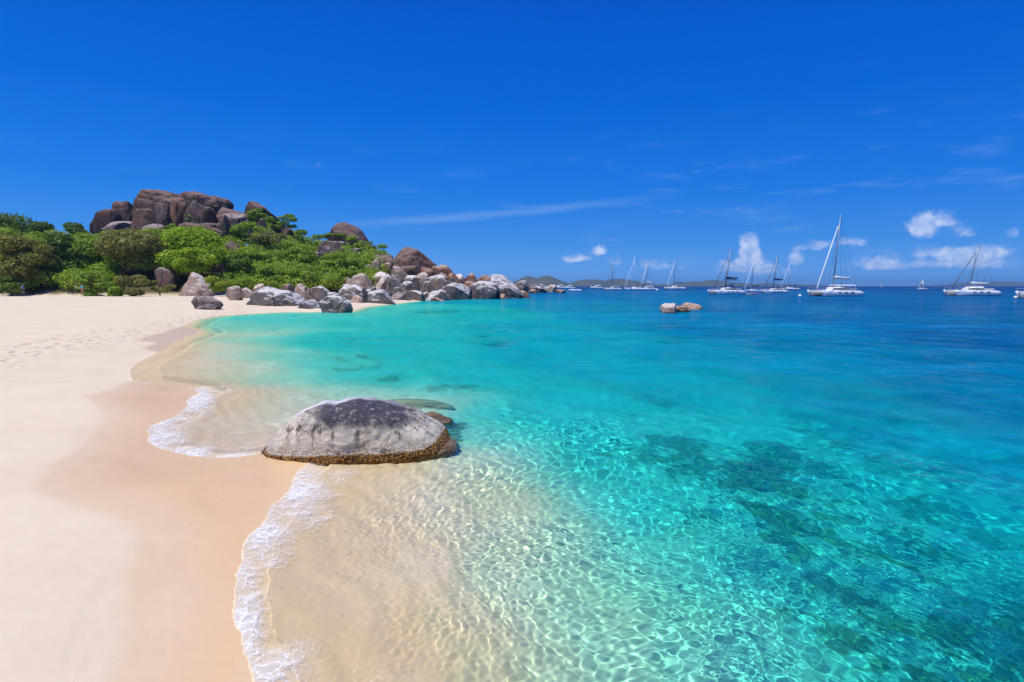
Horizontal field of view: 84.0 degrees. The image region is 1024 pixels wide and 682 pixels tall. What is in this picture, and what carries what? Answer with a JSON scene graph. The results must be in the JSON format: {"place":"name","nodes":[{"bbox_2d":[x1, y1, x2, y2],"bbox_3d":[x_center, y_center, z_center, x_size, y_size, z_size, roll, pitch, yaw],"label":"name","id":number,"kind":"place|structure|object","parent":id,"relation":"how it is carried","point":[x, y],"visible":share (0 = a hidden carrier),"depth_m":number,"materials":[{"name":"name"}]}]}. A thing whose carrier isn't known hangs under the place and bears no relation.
{"place":"outdoors","nodes":[
{"label":"outdoors","id":0,"kind":"place"},
{"bbox_2d":[0,251,427,681],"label":"beach","id":1,"kind":"structure","parent":0,"point":[122,539],"depth_m":6.24,"materials":[{"name":"beige sand"}]},
{"bbox_2d":[0,275,28,295],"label":"bush","id":2,"kind":"object","parent":1,"relation":"on","point":[11,285],"visible":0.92,"depth_m":102.76,"materials":[{"name":"green plant"}]},
{"bbox_2d":[0,212,46,234],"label":"tree","id":3,"kind":"object","parent":1,"relation":"on","point":[10,222],"visible":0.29,"depth_m":133.25,"materials":[{"name":"green plant"}]},
{"bbox_2d":[0,234,61,282],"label":"tree","id":4,"kind":"object","parent":1,"relation":"on","point":[19,259],"visible":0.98,"depth_m":105.69,"materials":[{"name":"green plant"}]},
{"bbox_2d":[21,221,54,239],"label":"tree","id":5,"kind":"object","parent":1,"relation":"on","point":[35,226],"visible":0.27,"depth_m":130.26,"materials":[{"name":"green plant"}]},
{"bbox_2d":[30,232,94,273],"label":"tree","id":6,"kind":"object","parent":1,"relation":"on","point":[61,242],"visible":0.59,"depth_m":111.55,"materials":[{"name":"green plant"}]},
{"bbox_2d":[61,222,89,234],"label":"tree","id":7,"kind":"object","parent":1,"relation":"on","point":[71,227],"visible":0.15,"depth_m":132.59,"materials":[{"name":"green plant"}]},
{"bbox_2d":[70,270,104,295],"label":"bush","id":8,"kind":"object","parent":1,"relation":"on","point":[86,280],"visible":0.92,"depth_m":102.93,"materials":[{"name":"green plant"}]},
{"bbox_2d":[72,233,107,271],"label":"tree","id":9,"kind":"object","parent":1,"relation":"on","point":[85,242],"visible":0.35,"depth_m":113.55,"materials":[{"name":"green plant"}]},
{"bbox_2d":[89,209,120,236],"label":"boulder","id":10,"kind":"object","parent":1,"relation":"on","point":[102,219],"visible":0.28,"depth_m":145.53,"materials":[{"name":"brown stone"}]},
{"bbox_2d":[97,279,125,295],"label":"bush","id":11,"kind":"object","parent":1,"relation":"on","point":[114,289],"visible":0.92,"depth_m":101.19,"materials":[{"name":"green plant"}]},
{"bbox_2d":[101,221,130,231],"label":"boulder","id":12,"kind":"object","parent":1,"relation":"on","point":[115,225],"visible":0.2,"depth_m":138.43,"materials":[{"name":"stone"}]},
{"bbox_2d":[112,201,132,221],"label":"boulder","id":13,"kind":"object","parent":1,"relation":"on","point":[124,208],"visible":0.19,"depth_m":147.52,"materials":[{"name":"brown stone"}]},
{"bbox_2d":[113,274,149,295],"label":"bush","id":14,"kind":"object","parent":1,"relation":"on","point":[136,280],"visible":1,"depth_m":100.89,"materials":[{"name":"green plant"}]},
{"bbox_2d":[91,228,174,274],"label":"tree","id":15,"kind":"object","parent":1,"relation":"on","point":[125,244],"visible":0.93,"depth_m":110.14,"materials":[{"name":"green plant"}]},
{"bbox_2d":[130,208,155,229],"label":"boulder","id":16,"kind":"object","parent":1,"relation":"on","point":[141,218],"visible":0.3,"depth_m":139.16,"materials":[{"name":"brown stone"}]},
{"bbox_2d":[131,189,187,249],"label":"boulder","id":17,"kind":"object","parent":1,"relation":"on","point":[147,198],"visible":0.2,"depth_m":149.18,"materials":[{"name":"brown stone"}]},
{"bbox_2d":[181,191,233,213],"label":"boulder","id":18,"kind":"object","parent":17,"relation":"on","point":[216,203],"visible":0.38,"depth_m":152.59,"materials":[{"name":"brown stone"}]},
{"bbox_2d":[149,280,175,294],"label":"bush","id":19,"kind":"object","parent":1,"relation":"on","point":[161,289],"visible":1,"depth_m":104.64,"materials":[{"name":"green plant"}]},
{"bbox_2d":[154,267,175,290],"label":"boulder","id":20,"kind":"object","parent":1,"relation":"on","point":[164,276],"visible":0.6,"depth_m":109.57,"materials":[{"name":"stone"}]},
{"bbox_2d":[151,225,227,277],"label":"tree","id":21,"kind":"object","parent":1,"relation":"on","point":[192,237],"visible":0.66,"depth_m":112.94,"materials":[{"name":"green plant"}]},
{"bbox_2d":[183,199,203,223],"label":"boulder","id":22,"kind":"object","parent":1,"relation":"on","point":[194,209],"visible":0.32,"depth_m":136.66,"materials":[{"name":"stone"}]},
{"bbox_2d":[171,247,217,272],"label":"tree","id":23,"kind":"object","parent":1,"relation":"on","point":[193,259],"visible":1,"depth_m":108.36,"materials":[{"name":"green plant"}]},
{"bbox_2d":[178,272,214,295],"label":"boulder","id":24,"kind":"object","parent":1,"relation":"on","point":[195,284],"visible":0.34,"depth_m":104.37,"materials":[{"name":"stone"}]},
{"bbox_2d":[0,221,394,292],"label":"scrub","id":25,"kind":"object","parent":1,"relation":"on","point":[279,257],"visible":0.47,"depth_m":121.00,"materials":[{"name":"green plant"}]},
{"bbox_2d":[154,203,171,225],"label":"boulder","id":26,"kind":"object","parent":25,"relation":"on","point":[162,214],"visible":0.54,"depth_m":137.06,"materials":[{"name":"stone"}]},
{"bbox_2d":[170,198,185,226],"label":"boulder","id":27,"kind":"object","parent":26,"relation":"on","point":[177,210],"visible":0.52,"depth_m":137.74,"materials":[{"name":"stone"}]},
{"bbox_2d":[178,222,216,228],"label":"boulder","id":28,"kind":"object","parent":25,"relation":"on","point":[205,225],"visible":0.25,"depth_m":130.50,"materials":[{"name":"grey stone"}]},
{"bbox_2d":[200,206,216,223],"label":"boulder","id":29,"kind":"object","parent":28,"relation":"on","point":[208,215],"visible":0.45,"depth_m":134.98,"materials":[{"name":"brown stone"}]},
{"bbox_2d":[216,207,251,220],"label":"boulder","id":30,"kind":"object","parent":25,"relation":"on","point":[222,210],"visible":0.34,"depth_m":145.61,"materials":[{"name":"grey stone"}]},
{"bbox_2d":[217,213,252,235],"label":"boulder","id":31,"kind":"object","parent":25,"relation":"on","point":[235,219],"visible":0.45,"depth_m":136.42,"materials":[{"name":"stone"}]},
{"bbox_2d":[224,253,253,274],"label":"shrub","id":32,"kind":"object","parent":25,"relation":"on","point":[243,259],"visible":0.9,"depth_m":116.72,"materials":[{"name":"green plant"}]},
{"bbox_2d":[229,221,254,242],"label":"shrub","id":33,"kind":"object","parent":25,"relation":"on","point":[239,229],"visible":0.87,"depth_m":132.01,"materials":[{"name":"green plant"}]},
{"bbox_2d":[240,246,269,261],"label":"shrub","id":34,"kind":"object","parent":25,"relation":"on","point":[250,252],"visible":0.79,"depth_m":122.14,"materials":[{"name":"green plant"}]},
{"bbox_2d":[245,208,267,224],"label":"shrub","id":35,"kind":"object","parent":25,"relation":"on","point":[253,213],"visible":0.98,"depth_m":145.88,"materials":[{"name":"green plant"}]},
{"bbox_2d":[244,201,285,228],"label":"boulder","id":36,"kind":"object","parent":25,"relation":"on","point":[250,205],"visible":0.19,"depth_m":162.48,"materials":[{"name":"brown stone"}]},
{"bbox_2d":[247,230,286,250],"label":"shrub","id":37,"kind":"object","parent":25,"relation":"on","point":[263,237],"visible":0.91,"depth_m":130.20,"materials":[{"name":"green plant"}]},
{"bbox_2d":[262,213,297,231],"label":"shrub","id":38,"kind":"object","parent":25,"relation":"on","point":[282,223],"visible":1,"depth_m":151.19,"materials":[{"name":"green plant"}]},
{"bbox_2d":[288,229,322,246],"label":"shrub","id":39,"kind":"object","parent":25,"relation":"on","point":[300,232],"visible":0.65,"depth_m":142.19,"materials":[{"name":"green plant"}]},
{"bbox_2d":[320,232,346,240],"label":"shrub","id":40,"kind":"object","parent":25,"relation":"on","point":[327,235],"visible":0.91,"depth_m":154.81,"materials":[{"name":"green plant"}]},
{"bbox_2d":[320,252,361,269],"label":"shrub","id":41,"kind":"object","parent":25,"relation":"on","point":[343,258],"visible":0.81,"depth_m":126.40,"materials":[{"name":"green plant"}]},
{"bbox_2d":[346,235,364,247],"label":"shrub","id":42,"kind":"object","parent":25,"relation":"on","point":[353,238],"visible":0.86,"depth_m":153.95,"materials":[{"name":"green plant"}]},
{"bbox_2d":[362,240,387,252],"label":"shrub","id":43,"kind":"object","parent":25,"relation":"on","point":[382,246],"visible":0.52,"depth_m":154.51,"materials":[{"name":"green plant"}]},
{"bbox_2d":[191,296,222,309],"bbox_3d":[-28.478,-3.449,52.983,2.943,1.498,2.045,0,6,0],"label":"boulder","id":44,"kind":"object","parent":1,"relation":"on","point":[205,302],"visible":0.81,"depth_m":52.47,"materials":[{"name":"stone"}]},
{"bbox_2d":[204,227,226,241],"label":"boulder","id":45,"kind":"object","parent":1,"relation":"on","point":[218,231],"visible":0.08,"depth_m":129.12,"materials":[{"name":"brown stone"}]},
{"bbox_2d":[204,275,231,294],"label":"bush","id":46,"kind":"object","parent":1,"relation":"on","point":[218,285],"visible":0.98,"depth_m":100.87,"materials":[{"name":"green plant"}]},
{"bbox_2d":[211,262,227,283],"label":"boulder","id":47,"kind":"object","parent":1,"relation":"on","point":[220,267],"visible":0.33,"depth_m":114.82,"materials":[{"name":"stone"}]},
{"bbox_2d":[216,214,231,240],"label":"boulder","id":48,"kind":"object","parent":1,"relation":"on","point":[223,224],"visible":0.55,"depth_m":131.15,"materials":[{"name":"stone"}]},
{"bbox_2d":[224,241,239,254],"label":"boulder","id":49,"kind":"object","parent":1,"relation":"on","point":[229,245],"visible":0.22,"depth_m":124.02,"materials":[{"name":"brown stone"}]},
{"bbox_2d":[226,286,243,299],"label":"boulder","id":50,"kind":"object","parent":1,"relation":"on","point":[234,293],"visible":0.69,"depth_m":75.57,"materials":[{"name":"stone"}]},
{"bbox_2d":[233,278,253,289],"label":"bush","id":51,"kind":"object","parent":1,"relation":"on","point":[243,281],"visible":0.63,"depth_m":97.41,"materials":[{"name":"green plant"}]},
{"bbox_2d":[242,288,252,297],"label":"boulder","id":52,"kind":"object","parent":1,"relation":"on","point":[247,293],"visible":0.53,"depth_m":87.69,"materials":[{"name":"stone"}]},
{"bbox_2d":[251,265,284,286],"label":"shrub","id":53,"kind":"object","parent":1,"relation":"on","point":[270,270],"visible":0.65,"depth_m":116.93,"materials":[{"name":"green plant"}]},
{"bbox_2d":[246,286,305,305],"bbox_3d":[-25.461,-3.554,61.742,6.418,4.729,4.492,0,6,0],"label":"boulder","id":54,"kind":"object","parent":1,"relation":"on","point":[267,296],"visible":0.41,"depth_m":60.12,"materials":[{"name":"grey stone"}]},
{"bbox_2d":[294,284,308,300],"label":"boulder","id":55,"kind":"object","parent":1,"relation":"on","point":[302,290],"visible":0.27,"depth_m":71.91,"materials":[{"name":"stone"}]},
{"bbox_2d":[285,246,318,266],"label":"shrub","id":56,"kind":"object","parent":1,"relation":"on","point":[308,256],"visible":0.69,"depth_m":126.18,"materials":[{"name":"green plant"}]},
{"bbox_2d":[285,267,318,284],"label":"shrub","id":57,"kind":"object","parent":1,"relation":"on","point":[305,274],"visible":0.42,"depth_m":117.93,"materials":[{"name":"green plant"}]},
{"bbox_2d":[298,299,319,308],"bbox_3d":[-20.557,-3.205,57.708,2.371,2.046,1.869,0,6,0],"label":"boulder","id":58,"kind":"object","parent":1,"relation":"on","point":[311,304],"visible":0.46,"depth_m":57.11,"materials":[{"name":"grey stone"}]},
{"bbox_2d":[306,286,329,302],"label":"boulder","id":59,"kind":"object","parent":1,"relation":"on","point":[318,294],"visible":0.36,"depth_m":70.20,"materials":[{"name":"grey stone"}]},
{"bbox_2d":[318,240,342,260],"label":"boulder","id":60,"kind":"object","parent":1,"relation":"on","point":[327,246],"visible":0.39,"depth_m":138.23,"materials":[{"name":"stone"}]},
{"bbox_2d":[318,295,352,312],"bbox_3d":[-16.721,-2.754,53.909,3.063,3.139,2.146,5,7,41],"label":"boulder","id":61,"kind":"object","parent":1,"relation":"on","point":[333,304],"visible":0.5,"depth_m":53.37,"materials":[{"name":"grey stone"}]},
{"bbox_2d":[325,268,357,289],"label":"shrub","id":62,"kind":"object","parent":1,"relation":"on","point":[348,272],"visible":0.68,"depth_m":120.60,"materials":[{"name":"green plant"}]},
{"bbox_2d":[327,222,368,248],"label":"boulder","id":63,"kind":"object","parent":1,"relation":"on","point":[347,229],"visible":0.28,"depth_m":166.56,"materials":[{"name":"brown stone"}]},
{"bbox_2d":[338,284,368,302],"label":"boulder","id":64,"kind":"object","parent":1,"relation":"on","point":[348,291],"visible":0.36,"depth_m":75.87,"materials":[{"name":"grey stone"}]},
{"bbox_2d":[351,273,372,289],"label":"boulder","id":65,"kind":"object","parent":1,"relation":"on","point":[362,280],"visible":0.28,"depth_m":111.80,"materials":[{"name":"stone"}]},
{"bbox_2d":[365,254,393,264],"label":"boulder","id":66,"kind":"object","parent":1,"relation":"on","point":[389,259],"visible":0.25,"depth_m":140.69,"materials":[{"name":"brown stone"}]},
{"bbox_2d":[370,271,389,286],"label":"boulder","id":67,"kind":"object","parent":1,"relation":"on","point":[382,274],"visible":0.37,"depth_m":125.83,"materials":[{"name":"stone"}]},
{"bbox_2d":[367,289,395,304],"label":"boulder","id":68,"kind":"object","parent":1,"relation":"on","point":[380,296],"visible":0.35,"depth_m":77.04,"materials":[{"name":"grey stone"}]},
{"bbox_2d":[375,277,387,289],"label":"boulder","id":69,"kind":"object","parent":1,"relation":"on","point":[382,283],"visible":0.27,"depth_m":110.17,"materials":[{"name":"stone"}]},
{"bbox_2d":[386,275,403,295],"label":"boulder","id":70,"kind":"object","parent":1,"relation":"on","point":[394,281],"visible":0.32,"depth_m":108.19,"materials":[{"name":"grey stone"}]},
{"bbox_2d":[391,266,406,278],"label":"boulder","id":71,"kind":"object","parent":1,"relation":"on","point":[397,270],"visible":0.34,"depth_m":131.92,"materials":[{"name":"stone"}]},
{"bbox_2d":[391,292,410,300],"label":"boulder","id":72,"kind":"object","parent":1,"relation":"on","point":[400,296],"visible":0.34,"depth_m":92.09,"materials":[{"name":"stone"}]},
{"bbox_2d":[400,281,416,291],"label":"boulder","id":73,"kind":"object","parent":1,"relation":"on","point":[407,286],"visible":0.27,"depth_m":104.04,"materials":[{"name":"grey stone"}]},
{"bbox_2d":[401,266,421,275],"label":"boulder","id":74,"kind":"object","parent":1,"relation":"on","point":[413,270],"visible":0.39,"depth_m":138.97,"materials":[{"name":"brown stone"}]},
{"bbox_2d":[404,275,419,290],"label":"boulder","id":75,"kind":"object","parent":1,"relation":"on","point":[413,279],"visible":0.29,"depth_m":124.15,"materials":[{"name":"grey stone"}]},
{"bbox_2d":[392,247,436,268],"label":"boulder","id":76,"kind":"object","parent":1,"relation":"on","point":[407,256],"visible":0.25,"depth_m":158.37,"materials":[{"name":"brown stone"}]},
{"bbox_2d":[405,290,425,300],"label":"boulder","id":77,"kind":"object","parent":1,"relation":"on","point":[416,295],"visible":0.37,"depth_m":94.96,"materials":[{"name":"grey stone"}]},
{"bbox_2d":[417,272,428,286],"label":"boulder","id":78,"kind":"object","parent":1,"relation":"on","point":[422,276],"visible":0.34,"depth_m":133.08,"materials":[{"name":"stone"}]},
{"bbox_2d":[419,275,447,292],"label":"boulder","id":79,"kind":"object","parent":1,"relation":"on","point":[433,283],"visible":0.31,"depth_m":109.91,"materials":[{"name":"grey stone"}]},
{"bbox_2d":[426,289,450,300],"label":"boulder","id":80,"kind":"object","parent":1,"relation":"on","point":[441,294],"visible":0.4,"depth_m":98.39,"materials":[{"name":"grey stone"}]},
{"bbox_2d":[431,264,452,276],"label":"boulder","id":81,"kind":"object","parent":1,"relation":"on","point":[444,269],"visible":0.32,"depth_m":152.79,"materials":[{"name":"stone"}]},
{"bbox_2d":[442,282,471,299],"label":"boulder","id":82,"kind":"object","parent":1,"relation":"on","point":[456,291],"visible":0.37,"depth_m":103.60,"materials":[{"name":"grey stone"}]},
{"bbox_2d":[464,273,477,282],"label":"boulder","id":83,"kind":"object","parent":1,"relation":"on","point":[471,277],"visible":0.43,"depth_m":146.37,"materials":[{"name":"stone"}]},
{"bbox_2d":[470,281,498,299],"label":"boulder","id":84,"kind":"object","parent":1,"relation":"on","point":[484,289],"visible":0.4,"depth_m":107.69,"materials":[{"name":"grey stone"}]},
{"bbox_2d":[489,274,523,298],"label":"boulder","id":85,"kind":"object","parent":1,"relation":"on","point":[507,287],"visible":0.3,"depth_m":112.75,"materials":[{"name":"grey stone"}]},
{"bbox_2d":[515,280,528,291],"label":"boulder","id":86,"kind":"object","parent":1,"relation":"on","point":[523,285],"visible":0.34,"depth_m":127.74,"materials":[{"name":"grey stone"}]},
{"bbox_2d":[130,299,472,681],"bbox_3d":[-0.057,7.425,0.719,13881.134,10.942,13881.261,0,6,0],"label":"sea bed","id":87,"kind":"object","parent":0,"point":[267,641],"visible":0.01,"depth_m":6.68,"materials":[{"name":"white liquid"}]},
{"bbox_2d":[0,0,1023,285],"label":"sky","id":88,"kind":"structure","parent":0,"point":[563,140],"materials":[{"name":"blue"}]},
{"bbox_2d":[512,276,574,285],"bbox_3d":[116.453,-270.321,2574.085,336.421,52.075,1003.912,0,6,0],"label":"island hill","id":89,"kind":"structure","parent":0,"point":[544,280],"depth_m":2318.14,"materials":[{"name":"plant"}]},
{"bbox_2d":[157,286,1023,681],"bbox_3d":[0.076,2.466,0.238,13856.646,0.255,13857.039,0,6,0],"label":"sea","id":90,"kind":"structure","parent":0,"point":[623,484],"depth_m":7.03,"materials":[{"name":"blue liquid"}]},
{"bbox_2d":[147,294,531,681],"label":"water edge","id":91,"kind":"object","parent":90,"relation":"on","point":[245,613],"visible":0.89,"depth_m":5.74,"materials":[{"name":"white"}]},
{"bbox_2d":[261,397,450,466],"bbox_3d":[-2.359,1.481,8.831,3.050,1.211,1.654,0,6,-4],"label":"boulder","id":92,"kind":"object","parent":90,"relation":"in","point":[326,433],"visible":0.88,"depth_m":8.20,"materials":[{"name":"stone"}]},
{"bbox_2d":[425,411,452,423],"bbox_3d":[-1.528,1.475,10.688,0.840,0.300,0.680,-1,6,-6],"label":"boulder","id":93,"kind":"object","parent":90,"relation":"in","point":[441,418],"visible":0.38,"depth_m":10.52,"materials":[{"name":"stone"}]},
{"bbox_2d":[439,438,456,453],"bbox_3d":[-0.991,1.699,8.694,0.320,0.320,0.680,0,6,0],"label":"boulder","id":94,"kind":"object","parent":90,"relation":"in","point":[450,445],"visible":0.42,"depth_m":8.54,"materials":[{"name":"stone"}]},
{"bbox_2d":[604,262,621,289],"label":"catamaran","id":95,"kind":"object","parent":90,"relation":"on","point":[613,288],"visible":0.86,"depth_m":337.28,"materials":[{"name":"white"}]},
{"bbox_2d":[624,258,648,289],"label":"sailing boat","id":96,"kind":"object","parent":90,"relation":"on","point":[635,288],"visible":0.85,"depth_m":315.39,"materials":[{"name":"grey"}]},
{"bbox_2d":[660,303,676,312],"bbox_3d":[14.402,-2.640,52.492,1.549,1.729,1.289,2,6,16],"label":"boulder","id":97,"kind":"object","parent":90,"relation":"in","point":[667,307],"visible":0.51,"depth_m":52.07,"materials":[{"name":"stone"}]},
{"bbox_2d":[664,259,685,289],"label":"catamaran","id":98,"kind":"object","parent":90,"relation":"on","point":[675,287],"visible":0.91,"depth_m":368.63,"materials":[{"name":"white"}]},
{"bbox_2d":[681,302,701,309],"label":"boulder","id":99,"kind":"object","parent":90,"relation":"in","point":[691,306],"visible":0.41,"depth_m":60.18,"materials":[{"name":"stone"}]},
{"bbox_2d":[708,249,745,293],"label":"catamaran","id":100,"kind":"object","parent":90,"relation":"on","point":[728,289],"visible":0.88,"depth_m":170.20,"materials":[{"name":"white"}]},
{"bbox_2d":[745,260,760,291],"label":"sailing boat","id":101,"kind":"object","parent":90,"relation":"on","point":[752,290],"visible":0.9,"depth_m":243.33,"materials":[{"name":"grey"}]},
{"bbox_2d":[761,258,787,292],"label":"catamaran","id":102,"kind":"object","parent":90,"relation":"on","point":[772,289],"visible":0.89,"depth_m":202.92,"materials":[{"name":"white"}]},
{"bbox_2d":[807,214,863,295],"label":"catamaran","id":103,"kind":"object","parent":90,"relation":"on","point":[836,290],"visible":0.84,"depth_m":136.98,"materials":[{"name":"white"}]},
{"bbox_2d":[943,244,1000,295],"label":"catamaran","id":104,"kind":"object","parent":90,"relation":"on","point":[975,290],"visible":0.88,"depth_m":147.77,"materials":[{"name":"white"}]},
{"bbox_2d":[568,279,681,285],"bbox_3d":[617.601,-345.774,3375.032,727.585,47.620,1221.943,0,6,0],"label":"island hill","id":105,"kind":"structure","parent":0,"point":[595,282],"depth_m":3036.88,"materials":[{"name":"plant"}]},
{"bbox_2d":[671,280,826,285],"bbox_3d":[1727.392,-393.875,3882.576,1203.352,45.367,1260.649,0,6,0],"label":"island hill","id":106,"kind":"structure","parent":0,"point":[703,283],"depth_m":3598.81,"materials":[{"name":"plant"}]},
{"bbox_2d":[926,282,1023,285],"bbox_3d":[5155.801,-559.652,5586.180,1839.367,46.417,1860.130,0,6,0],"label":"island hill","id":107,"kind":"structure","parent":0,"point":[1001,284],"depth_m":5367.56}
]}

